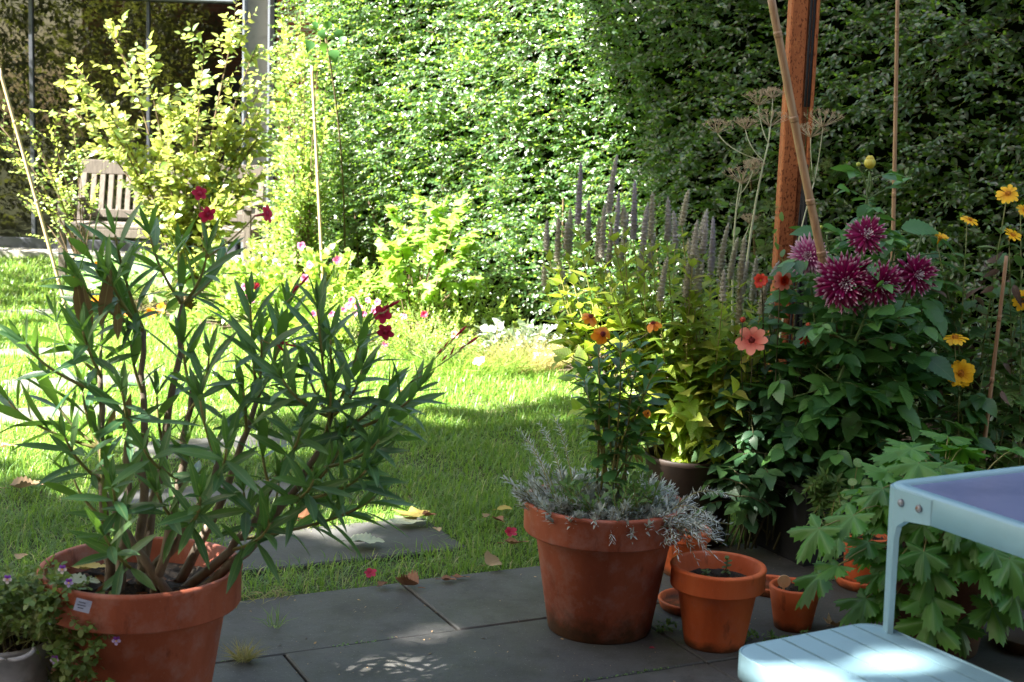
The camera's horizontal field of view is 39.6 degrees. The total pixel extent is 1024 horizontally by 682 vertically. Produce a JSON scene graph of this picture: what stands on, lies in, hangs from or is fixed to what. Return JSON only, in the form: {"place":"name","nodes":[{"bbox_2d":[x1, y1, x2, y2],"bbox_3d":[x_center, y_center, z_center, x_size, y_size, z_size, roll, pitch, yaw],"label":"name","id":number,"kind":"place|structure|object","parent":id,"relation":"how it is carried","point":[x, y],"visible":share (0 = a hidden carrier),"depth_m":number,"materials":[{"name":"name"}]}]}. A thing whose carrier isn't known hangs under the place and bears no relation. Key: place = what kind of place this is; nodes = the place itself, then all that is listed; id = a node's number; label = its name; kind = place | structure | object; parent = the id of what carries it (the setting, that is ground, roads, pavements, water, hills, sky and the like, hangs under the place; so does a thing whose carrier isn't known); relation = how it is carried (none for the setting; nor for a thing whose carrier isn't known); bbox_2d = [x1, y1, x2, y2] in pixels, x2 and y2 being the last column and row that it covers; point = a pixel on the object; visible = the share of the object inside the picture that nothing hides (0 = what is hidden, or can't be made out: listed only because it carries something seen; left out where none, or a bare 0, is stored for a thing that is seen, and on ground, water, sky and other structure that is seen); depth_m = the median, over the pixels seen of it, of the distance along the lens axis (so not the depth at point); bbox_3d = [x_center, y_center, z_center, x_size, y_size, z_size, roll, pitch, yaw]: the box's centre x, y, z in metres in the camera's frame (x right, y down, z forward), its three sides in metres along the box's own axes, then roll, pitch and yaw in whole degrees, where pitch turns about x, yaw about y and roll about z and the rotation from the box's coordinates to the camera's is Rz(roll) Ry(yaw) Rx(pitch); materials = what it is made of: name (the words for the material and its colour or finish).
{"place":"outdoors","nodes":[
{"label":"outdoors","id":0,"kind":"place"},
{"bbox_2d":[0,246,751,600],"bbox_3d":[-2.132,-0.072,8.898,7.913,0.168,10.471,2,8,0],"label":"grass","id":1,"kind":"structure","parent":0,"point":[446,422],"depth_m":6.22,"materials":[{"name":"plant"}]},
{"bbox_2d":[1,442,15,447],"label":"fallen leaf","id":2,"kind":"object","parent":1,"relation":"on","point":[4,444],"visible":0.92,"depth_m":5.82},
{"bbox_2d":[14,553,26,559],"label":"fallen leaf","id":3,"kind":"object","parent":1,"relation":"on","point":[19,556],"visible":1,"depth_m":4.38,"materials":[{"name":"plant"}]},
{"bbox_2d":[10,475,42,487],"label":"fallen leaf","id":4,"kind":"object","parent":1,"relation":"on","point":[21,482],"visible":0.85,"depth_m":5.21,"materials":[{"name":"plant"}]},
{"bbox_2d":[0,309,63,317],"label":"stepping stone","id":5,"kind":"object","parent":1,"relation":"on","point":[46,311],"visible":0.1,"depth_m":10.01,"materials":[{"name":"stone"}]},
{"bbox_2d":[0,68,66,306],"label":"bamboo cane","id":6,"kind":"object","parent":1,"relation":"on","point":[31,182],"visible":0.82,"depth_m":8.96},
{"bbox_2d":[0,347,98,359],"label":"stepping stone","id":7,"kind":"object","parent":1,"relation":"on","point":[6,351],"visible":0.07,"depth_m":8.32,"materials":[{"name":"stone"}]},
{"bbox_2d":[0,98,107,297],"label":"rose bush","id":8,"kind":"object","parent":1,"relation":"on","point":[19,161],"visible":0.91,"depth_m":10.29,"materials":[{"name":"green plant"}]},
{"bbox_2d":[0,404,132,426],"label":"stepping stone","id":9,"kind":"object","parent":1,"relation":"on","point":[43,410],"visible":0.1,"depth_m":6.67,"materials":[{"name":"stone"}]},
{"bbox_2d":[4,374,153,393],"bbox_3d":[-2.251,0.239,7.459,0.760,0.050,0.330,-2,9,-26],"label":"stepping stone","id":10,"kind":"object","parent":1,"relation":"on","point":[25,382],"visible":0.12,"depth_m":7.42,"materials":[{"name":"stone"}]},
{"bbox_2d":[0,0,280,263],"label":"glass building","id":11,"kind":"structure","parent":1,"relation":"on","point":[42,42],"depth_m":13.80,"materials":[{"name":"grey paint"}]},
{"bbox_2d":[56,159,264,275],"bbox_3d":[-3.008,-1.041,12.286,1.645,0.981,0.718,2,8,0],"label":"garden bench","id":12,"kind":"object","parent":1,"relation":"on","point":[95,167],"visible":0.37,"depth_m":12.50,"materials":[{"name":"brown wood"}]},
{"bbox_2d":[94,479,308,517],"bbox_3d":[-1.146,0.600,5.302,0.760,0.050,0.330,-2,9,-26],"label":"stepping stone","id":13,"kind":"object","parent":1,"relation":"on","point":[189,489],"visible":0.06,"depth_m":5.32,"materials":[{"name":"stone"}]},
{"bbox_2d":[121,433,313,462],"bbox_3d":[-1.266,0.473,6.118,0.760,0.050,0.330,-2,9,-26],"label":"stepping stone","id":14,"kind":"object","parent":1,"relation":"on","point":[202,442],"visible":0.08,"depth_m":6.14,"materials":[{"name":"stone"}]},
{"bbox_2d":[274,0,318,256],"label":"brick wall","id":15,"kind":"structure","parent":1,"relation":"on","point":[291,23],"depth_m":13.78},
{"bbox_2d":[298,508,308,520],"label":"fallen leaf","id":16,"kind":"object","parent":1,"relation":"on","point":[303,514],"visible":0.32,"depth_m":4.95,"materials":[{"name":"plant"}]},
{"bbox_2d":[208,517,466,575],"bbox_3d":[-0.587,0.698,4.774,0.780,0.050,0.400,-2,9,-26],"label":"stepping stone","id":17,"kind":"object","parent":1,"relation":"on","point":[315,542],"visible":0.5,"depth_m":4.74,"materials":[{"name":"stone"}]},
{"bbox_2d":[335,532,384,542],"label":"fallen leaf","id":18,"kind":"object","parent":17,"relation":"on","point":[366,537],"visible":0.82,"depth_m":4.73,"materials":[{"name":"plant"}]},
{"bbox_2d":[389,515,426,523],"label":"fallen leaf","id":19,"kind":"object","parent":17,"relation":"on","point":[404,520],"visible":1,"depth_m":4.96,"materials":[{"name":"plant"}]},
{"bbox_2d":[393,506,429,516],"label":"fallen leaf","id":20,"kind":"object","parent":17,"relation":"on","point":[414,512],"visible":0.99,"depth_m":5.02,"materials":[{"name":"plant"}]},
{"bbox_2d":[422,510,435,515],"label":"fallen leaf","id":21,"kind":"object","parent":17,"relation":"on","point":[425,512],"visible":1,"depth_m":5.01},
{"bbox_2d":[364,568,376,578],"bbox_3d":[-0.431,0.712,4.329,0.037,0.033,0.036,2,8,0],"label":"fallen blossom","id":22,"kind":"object","parent":1,"relation":"on","point":[369,572],"visible":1,"depth_m":4.33,"materials":[{"name":"pink plant"}]},
{"bbox_2d":[367,303,486,364],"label":"bedding plant","id":23,"kind":"object","parent":1,"relation":"on","point":[436,338],"visible":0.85,"depth_m":8.42,"materials":[{"name":"green plant"}]},
{"bbox_2d":[399,336,535,377],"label":"grass tuft","id":24,"kind":"object","parent":1,"relation":"on","point":[463,370],"visible":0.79,"depth_m":8.07,"materials":[{"name":"plant"}]},
{"bbox_2d":[473,356,484,364],"bbox_3d":[-0.189,0.115,8.085,0.069,0.049,0.069,2,8,0],"label":"fallen blossom","id":25,"kind":"object","parent":1,"relation":"on","point":[477,358],"visible":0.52,"depth_m":8.10,"materials":[{"name":"white plant"}]},
{"bbox_2d":[482,550,501,565],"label":"fallen leaf","id":26,"kind":"object","parent":1,"relation":"on","point":[491,560],"visible":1,"depth_m":4.49,"materials":[{"name":"plant"}]},
{"bbox_2d":[492,515,504,521],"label":"fallen leaf","id":27,"kind":"object","parent":1,"relation":"on","point":[500,518],"visible":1,"depth_m":4.98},
{"bbox_2d":[493,505,511,509],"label":"fallen leaf","id":28,"kind":"object","parent":1,"relation":"on","point":[504,508],"visible":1,"depth_m":5.13,"materials":[{"name":"plant"}]},
{"bbox_2d":[505,527,516,535],"bbox_3d":[-0.004,0.650,4.804,0.042,0.035,0.040,2,8,0],"label":"fallen blossom","id":29,"kind":"object","parent":1,"relation":"on","point":[510,530],"visible":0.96,"depth_m":4.81,"materials":[{"name":"pink plant"}]},
{"bbox_2d":[497,536,527,543],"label":"fallen leaf","id":30,"kind":"object","parent":1,"relation":"on","point":[510,540],"visible":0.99,"depth_m":4.71,"materials":[{"name":"plant"}]},
{"bbox_2d":[458,324,590,373],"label":"grass tuft","id":31,"kind":"object","parent":1,"relation":"on","point":[547,360],"visible":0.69,"depth_m":8.24,"materials":[{"name":"plant"}]},
{"bbox_2d":[645,444,730,547],"bbox_3d":[0.611,0.533,4.897,0.320,0.300,0.320,2,8,0],"label":"nursery pot","id":32,"kind":"object","parent":1,"relation":"on","point":[685,477],"visible":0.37,"depth_m":4.75,"materials":[{"name":"brown plastic"}]},
{"bbox_2d":[536,154,780,469],"bbox_3d":[0.524,-0.081,4.796,0.902,1.079,0.542,2,8,0],"label":"hyssop clump","id":33,"kind":"object","parent":32,"relation":"in","point":[692,392],"visible":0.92,"depth_m":4.74,"materials":[{"name":"green plant"}]},
{"bbox_2d":[53,543,1023,681],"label":"patio","id":34,"kind":"structure","parent":0,"point":[460,617],"depth_m":3.87,"materials":[{"name":"stone"}]},
{"bbox_2d":[0,619,52,681],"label":"metal bucket","id":35,"kind":"object","parent":34,"relation":"on","point":[24,664],"visible":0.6,"depth_m":3.12,"materials":[{"name":"metal"}]},
{"bbox_2d":[0,554,120,681],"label":"viola plant","id":36,"kind":"object","parent":35,"relation":"in","point":[24,599],"visible":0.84,"depth_m":3.06,"materials":[{"name":"green plant"}]},
{"bbox_2d":[36,537,242,681],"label":"terracotta pot","id":37,"kind":"object","parent":34,"relation":"on","point":[174,635],"visible":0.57,"depth_m":3.10,"materials":[{"name":"brown ceramic"}]},
{"bbox_2d":[62,572,99,582],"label":"fallen leaf","id":38,"kind":"object","parent":37,"relation":"on","point":[75,578],"visible":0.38,"depth_m":3.23,"materials":[{"name":"plant"}]},
{"bbox_2d":[73,598,91,613],"bbox_3d":[-0.904,0.558,2.997,0.038,0.033,0.009,1,9,-8],"label":"plant label","id":39,"kind":"object","parent":37,"relation":"in","point":[82,605],"visible":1,"depth_m":3.00,"materials":[{"name":"plastic"}]},
{"bbox_2d":[66,562,104,568],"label":"fallen leaf","id":40,"kind":"object","parent":37,"relation":"on","point":[91,565],"visible":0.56,"depth_m":3.31,"materials":[{"name":"plant"}]},
{"bbox_2d":[0,186,478,594],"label":"oleander bush","id":41,"kind":"object","parent":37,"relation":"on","point":[115,300],"visible":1,"depth_m":3.15,"materials":[{"name":"green plant"}]},
{"bbox_2d":[218,637,269,663],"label":"weed","id":42,"kind":"object","parent":34,"relation":"on","point":[247,657],"visible":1,"depth_m":3.66,"materials":[{"name":"green plant"}]},
{"bbox_2d":[236,580,298,607],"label":"dry litter","id":43,"kind":"object","parent":34,"relation":"on","point":[278,595],"visible":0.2,"depth_m":4.17,"materials":[{"name":"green plant"}]},
{"bbox_2d":[256,601,298,627],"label":"weed","id":44,"kind":"object","parent":34,"relation":"on","point":[271,619],"visible":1,"depth_m":3.92,"materials":[{"name":"green plant"}]},
{"bbox_2d":[377,581,386,586],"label":"fallen leaf","id":45,"kind":"object","parent":34,"relation":"on","point":[380,583],"visible":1,"depth_m":4.28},
{"bbox_2d":[395,570,423,587],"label":"fallen leaf","id":46,"kind":"object","parent":34,"relation":"on","point":[412,578],"visible":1,"depth_m":4.28,"materials":[{"name":"plant"}]},
{"bbox_2d":[436,575,455,579],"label":"fallen leaf","id":47,"kind":"object","parent":34,"relation":"on","point":[445,577],"visible":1,"depth_m":4.35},
{"bbox_2d":[449,574,468,577],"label":"fallen leaf","id":48,"kind":"object","parent":34,"relation":"on","point":[457,575],"visible":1,"depth_m":4.38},
{"bbox_2d":[232,574,814,681],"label":"leaf litter","id":49,"kind":"object","parent":34,"relation":"on","point":[431,631],"visible":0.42,"depth_m":3.87,"materials":[{"name":"plant"}]},
{"bbox_2d":[222,580,835,681],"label":"joint moss","id":50,"kind":"object","parent":34,"relation":"on","point":[343,643],"visible":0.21,"depth_m":3.70,"materials":[{"name":"green plant"}]},
{"bbox_2d":[524,483,685,644],"bbox_3d":[0.251,0.623,3.978,0.452,0.370,0.452,2,8,0],"label":"terracotta pot","id":51,"kind":"object","parent":34,"relation":"on","point":[599,588],"visible":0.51,"depth_m":3.83,"materials":[{"name":"brown ceramic"}]},
{"bbox_2d":[500,415,732,564],"bbox_3d":[0.293,0.389,3.917,0.644,0.355,0.490,4,9,10],"label":"lavender plant","id":52,"kind":"object","parent":51,"relation":"in","point":[569,493],"visible":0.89,"depth_m":3.84,"materials":[{"name":"grey plant"}]},
{"bbox_2d":[562,313,676,512],"bbox_3d":[0.294,0.198,3.927,0.318,0.561,0.199,2,8,0],"label":"wallflower plant","id":53,"kind":"object","parent":51,"relation":"in","point":[603,415],"visible":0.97,"depth_m":3.91,"materials":[{"name":"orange plant"}]},
{"bbox_2d":[655,617,682,632],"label":"paving weed","id":54,"kind":"object","parent":34,"relation":"on","point":[668,622],"visible":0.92,"depth_m":4.00,"materials":[{"name":"green plant"}]},
{"bbox_2d":[658,588,680,616],"bbox_3d":[0.535,0.772,4.194,0.210,0.030,0.210,2,8,0],"label":"terracotta saucer","id":55,"kind":"object","parent":34,"relation":"on","point":[668,599],"visible":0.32,"depth_m":4.20,"materials":[{"name":"ceramic"}]},
{"bbox_2d":[664,524,711,575],"bbox_3d":[0.545,0.665,4.510,0.170,0.150,0.170,2,8,0],"label":"terracotta pot","id":56,"kind":"object","parent":34,"relation":"on","point":[682,547],"visible":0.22,"depth_m":4.44,"materials":[{"name":"ceramic"}]},
{"bbox_2d":[670,551,766,653],"bbox_3d":[0.559,0.720,3.894,0.262,0.225,0.262,2,8,0],"label":"terracotta pot","id":57,"kind":"object","parent":34,"relation":"on","point":[716,607],"visible":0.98,"depth_m":3.82,"materials":[{"name":"ceramic"}]},
{"bbox_2d":[701,569,709,575],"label":"seedling","id":58,"kind":"object","parent":57,"relation":"in","point":[706,572],"visible":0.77,"depth_m":3.88,"materials":[{"name":"green plant"}]},
{"bbox_2d":[721,555,731,573],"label":"seedling","id":59,"kind":"object","parent":57,"relation":"in","point":[726,563],"visible":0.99,"depth_m":3.91,"materials":[{"name":"green plant"}]},
{"bbox_2d":[760,574,779,597],"bbox_3d":[0.799,0.755,4.376,0.160,0.028,0.160,2,8,0],"label":"terracotta saucer","id":60,"kind":"object","parent":34,"relation":"on","point":[769,578],"visible":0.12,"depth_m":4.41,"materials":[{"name":"ceramic"}]},
{"bbox_2d":[745,628,811,641],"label":"paving weed","id":61,"kind":"object","parent":34,"relation":"on","point":[771,633],"visible":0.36,"depth_m":3.94,"materials":[{"name":"green plant"}]},
{"bbox_2d":[769,577,817,632],"bbox_3d":[0.803,0.754,4.052,0.146,0.127,0.146,2,8,0],"label":"terracotta pot","id":62,"kind":"object","parent":34,"relation":"on","point":[787,617],"visible":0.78,"depth_m":4.00,"materials":[{"name":"ceramic"}]},
{"bbox_2d":[777,575,790,589],"bbox_3d":[0.767,0.693,4.012,0.037,0.068,0.003,2,8,0],"label":"plant marker","id":63,"kind":"object","parent":62,"relation":"in","point":[784,581],"visible":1,"depth_m":4.01,"materials":[{"name":"brown wood"}]},
{"bbox_2d":[767,0,842,367],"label":"bamboo cane","id":64,"kind":"object","parent":34,"relation":"on","point":[799,147],"visible":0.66,"depth_m":4.39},
{"bbox_2d":[751,461,861,566],"bbox_3d":[1.023,0.576,4.811,0.356,0.270,0.356,-2,9,-26],"label":"planter","id":65,"kind":"object","parent":34,"relation":"on","point":[790,514],"visible":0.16,"depth_m":4.69,"materials":[{"name":"black plastic"}]},
{"bbox_2d":[683,272,842,549],"bbox_3d":[0.857,0.233,4.679,0.557,0.939,0.443,2,8,0],"label":"coral dahlia plant","id":66,"kind":"object","parent":65,"relation":"in","point":[747,503],"visible":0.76,"depth_m":4.64,"materials":[{"name":"green plant"}]},
{"bbox_2d":[800,466,848,560],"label":"trailing plant","id":67,"kind":"object","parent":65,"relation":"in","point":[818,486],"visible":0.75,"depth_m":4.52,"materials":[{"name":"green plant"}]},
{"bbox_2d":[706,155,1015,498],"bbox_3d":[1.144,-0.040,4.678,1.005,1.132,0.724,2,8,0],"label":"dahlia plant","id":68,"kind":"object","parent":65,"relation":"in","point":[879,411],"visible":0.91,"depth_m":4.58,"materials":[{"name":"green plant"}]},
{"bbox_2d":[823,613,839,625],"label":"fallen leaf","id":69,"kind":"object","parent":34,"relation":"on","point":[830,621],"visible":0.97,"depth_m":4.05,"materials":[{"name":"plant"}]},
{"bbox_2d":[835,576,878,593],"bbox_3d":[1.111,0.751,4.464,0.196,0.032,0.196,2,8,0],"label":"terracotta saucer","id":70,"kind":"object","parent":34,"relation":"on","point":[842,582],"visible":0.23,"depth_m":4.40,"materials":[{"name":"ceramic"}]},
{"bbox_2d":[844,533,887,583],"bbox_3d":[1.113,0.683,4.454,0.176,0.170,0.176,2,8,0],"label":"terracotta pot","id":71,"kind":"object","parent":70,"relation":"on","point":[854,573],"visible":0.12,"depth_m":4.42,"materials":[{"name":"ceramic"}]},
{"bbox_2d":[841,458,886,539],"bbox_3d":[1.082,0.483,4.324,0.144,0.303,0.295,5,9,22],"label":"nasturtium","id":72,"kind":"object","parent":71,"relation":"in","point":[853,481],"visible":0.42,"depth_m":4.20,"materials":[{"name":"green plant"}]},
{"bbox_2d":[738,624,1011,681],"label":"blue stool","id":73,"kind":"object","parent":34,"relation":"on","point":[863,653],"visible":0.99,"depth_m":2.56,"materials":[{"name":"paint"}]},
{"bbox_2d":[884,542,986,659],"bbox_3d":[1.174,0.719,3.924,0.310,0.260,0.310,2,8,0],"label":"terracotta pot","id":74,"kind":"object","parent":34,"relation":"on","point":[962,598],"visible":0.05,"depth_m":3.80,"materials":[{"name":"ceramic"}]},
{"bbox_2d":[787,429,1023,659],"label":"lobed leaf plant","id":75,"kind":"object","parent":74,"relation":"in","point":[929,557],"visible":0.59,"depth_m":3.69,"materials":[{"name":"plant"}]},
{"bbox_2d":[883,466,1023,633],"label":"blue table","id":76,"kind":"object","parent":34,"relation":"on","point":[985,507],"visible":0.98,"depth_m":2.63,"materials":[{"name":"paint"}]},
{"bbox_2d":[979,255,1007,468],"bbox_3d":[1.570,0.229,4.697,0.050,1.027,0.017,2,8,0],"label":"bamboo cane","id":77,"kind":"object","parent":34,"relation":"on","point":[995,351],"visible":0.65,"depth_m":4.66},
{"bbox_2d":[991,619,1023,655],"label":"terracotta saucer","id":78,"kind":"object","parent":34,"relation":"on","point":[1015,642],"visible":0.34,"depth_m":3.95,"materials":[{"name":"ceramic"}]},
{"bbox_2d":[134,287,1023,520],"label":"flower bed","id":79,"kind":"object","parent":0,"point":[224,326],"visible":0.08,"depth_m":9.56,"materials":[{"name":"soil"}]},
{"bbox_2d":[63,253,212,321],"bbox_3d":[-2.612,-0.357,9.937,1.151,0.581,0.696,2,8,0],"label":"nasturtium","id":80,"kind":"object","parent":79,"relation":"on","point":[159,281],"visible":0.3,"depth_m":9.87,"materials":[{"name":"green plant"}]},
{"bbox_2d":[30,0,289,314],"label":"deciduous shrub","id":81,"kind":"object","parent":79,"relation":"on","point":[175,207],"visible":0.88,"depth_m":9.78,"materials":[{"name":"green plant"}]},
{"bbox_2d":[95,245,266,302],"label":"border plant","id":82,"kind":"object","parent":79,"relation":"on","point":[223,268],"visible":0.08,"depth_m":10.62,"materials":[{"name":"green plant"}]},
{"bbox_2d":[185,260,315,329],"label":"phlox plant","id":83,"kind":"object","parent":79,"relation":"on","point":[231,302],"visible":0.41,"depth_m":9.46,"materials":[{"name":"green plant"}]},
{"bbox_2d":[222,219,332,297],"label":"border plant","id":84,"kind":"object","parent":79,"relation":"on","point":[263,262],"visible":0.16,"depth_m":10.87,"materials":[{"name":"green plant"}]},
{"bbox_2d":[239,299,357,346],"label":"border plant","id":85,"kind":"object","parent":79,"relation":"on","point":[304,313],"visible":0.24,"depth_m":8.92,"materials":[{"name":"green plant"}]},
{"bbox_2d":[248,8,352,284],"bbox_3d":[-1.607,-1.377,10.662,0.889,2.228,0.984,2,8,0],"label":"climbing rose","id":86,"kind":"object","parent":79,"relation":"on","point":[304,204],"visible":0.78,"depth_m":10.53,"materials":[{"name":"green plant"}]},
{"bbox_2d":[258,266,348,291],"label":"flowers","id":87,"kind":"object","parent":79,"relation":"on","point":[309,284],"depth_m":11.57,"materials":[{"name":"pink plant"}]},
{"bbox_2d":[251,236,376,327],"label":"mallow plant","id":88,"kind":"object","parent":79,"relation":"on","point":[310,264],"visible":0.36,"depth_m":9.35,"materials":[{"name":"green plant"}]},
{"bbox_2d":[310,66,323,279],"bbox_3d":[-1.302,-0.963,9.570,0.134,1.745,0.025,2,8,0],"label":"bamboo cane","id":89,"kind":"object","parent":79,"relation":"on","point":[317,167],"visible":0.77,"depth_m":9.53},
{"bbox_2d":[305,21,345,284],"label":"vine shoot","id":90,"kind":"object","parent":79,"relation":"on","point":[333,55],"visible":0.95,"depth_m":10.04,"materials":[{"name":"green plant"}]},
{"bbox_2d":[287,285,401,353],"bbox_3d":[-1.018,-0.140,8.831,0.778,0.398,0.634,2,8,0],"label":"snapdragon","id":91,"kind":"object","parent":79,"relation":"on","point":[349,306],"visible":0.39,"depth_m":8.76,"materials":[{"name":"green plant"}]},
{"bbox_2d":[326,258,434,333],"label":"border plant","id":92,"kind":"object","parent":79,"relation":"on","point":[360,279],"visible":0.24,"depth_m":9.36,"materials":[{"name":"green plant"}]},
{"bbox_2d":[358,188,486,341],"bbox_3d":[-0.565,-0.459,8.962,0.831,0.985,0.746,2,8,0],"label":"currant bush","id":93,"kind":"object","parent":79,"relation":"on","point":[433,253],"visible":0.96,"depth_m":8.90,"materials":[{"name":"green plant"}]},
{"bbox_2d":[372,289,479,348],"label":"border plant","id":94,"kind":"object","parent":79,"relation":"on","point":[441,302],"visible":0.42,"depth_m":8.90,"materials":[{"name":"green plant"}]},
{"bbox_2d":[408,281,529,345],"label":"border plant","id":95,"kind":"object","parent":79,"relation":"on","point":[505,318],"visible":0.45,"depth_m":9.05,"materials":[{"name":"green plant"}]},
{"bbox_2d":[452,316,573,353],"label":"groundcover","id":96,"kind":"object","parent":79,"relation":"on","point":[494,331],"visible":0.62,"depth_m":8.80,"materials":[{"name":"plant"}]},
{"bbox_2d":[533,352,559,366],"bbox_3d":[0.205,0.110,8.446,0.160,0.075,0.090,1,9,-6],"label":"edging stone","id":97,"kind":"object","parent":79,"relation":"on","point":[536,355],"visible":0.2,"depth_m":8.40,"materials":[{"name":"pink stone"}]},
{"bbox_2d":[253,0,1023,442],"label":"garden hedge","id":98,"kind":"object","parent":79,"relation":"on","point":[509,116],"visible":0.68,"depth_m":8.29,"materials":[{"name":"green plant"}]},
{"bbox_2d":[703,86,844,337],"bbox_3d":[0.997,-0.148,5.282,0.631,1.563,0.332,-3,10,-31],"label":"fennel plant","id":99,"kind":"object","parent":79,"relation":"on","point":[753,218],"visible":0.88,"depth_m":5.15,"materials":[{"name":"brown plant"}]},
{"bbox_2d":[768,0,820,370],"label":"steel post","id":100,"kind":"object","parent":79,"relation":"on","point":[789,185],"visible":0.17,"depth_m":5.50,"materials":[{"name":"metal"}]},
{"bbox_2d":[787,0,816,361],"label":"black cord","id":101,"kind":"object","parent":100,"relation":"hanging from","point":[802,209],"visible":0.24,"depth_m":5.46,"materials":[{"name":"wicker"}]},
{"bbox_2d":[890,0,899,348],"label":"bamboo cane","id":102,"kind":"object","parent":79,"relation":"on","point":[895,120],"visible":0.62,"depth_m":5.17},
{"bbox_2d":[919,184,1023,539],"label":"heliopsis plant","id":103,"kind":"object","parent":79,"relation":"on","point":[1011,395],"visible":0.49,"depth_m":4.75,"materials":[{"name":"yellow plant"}]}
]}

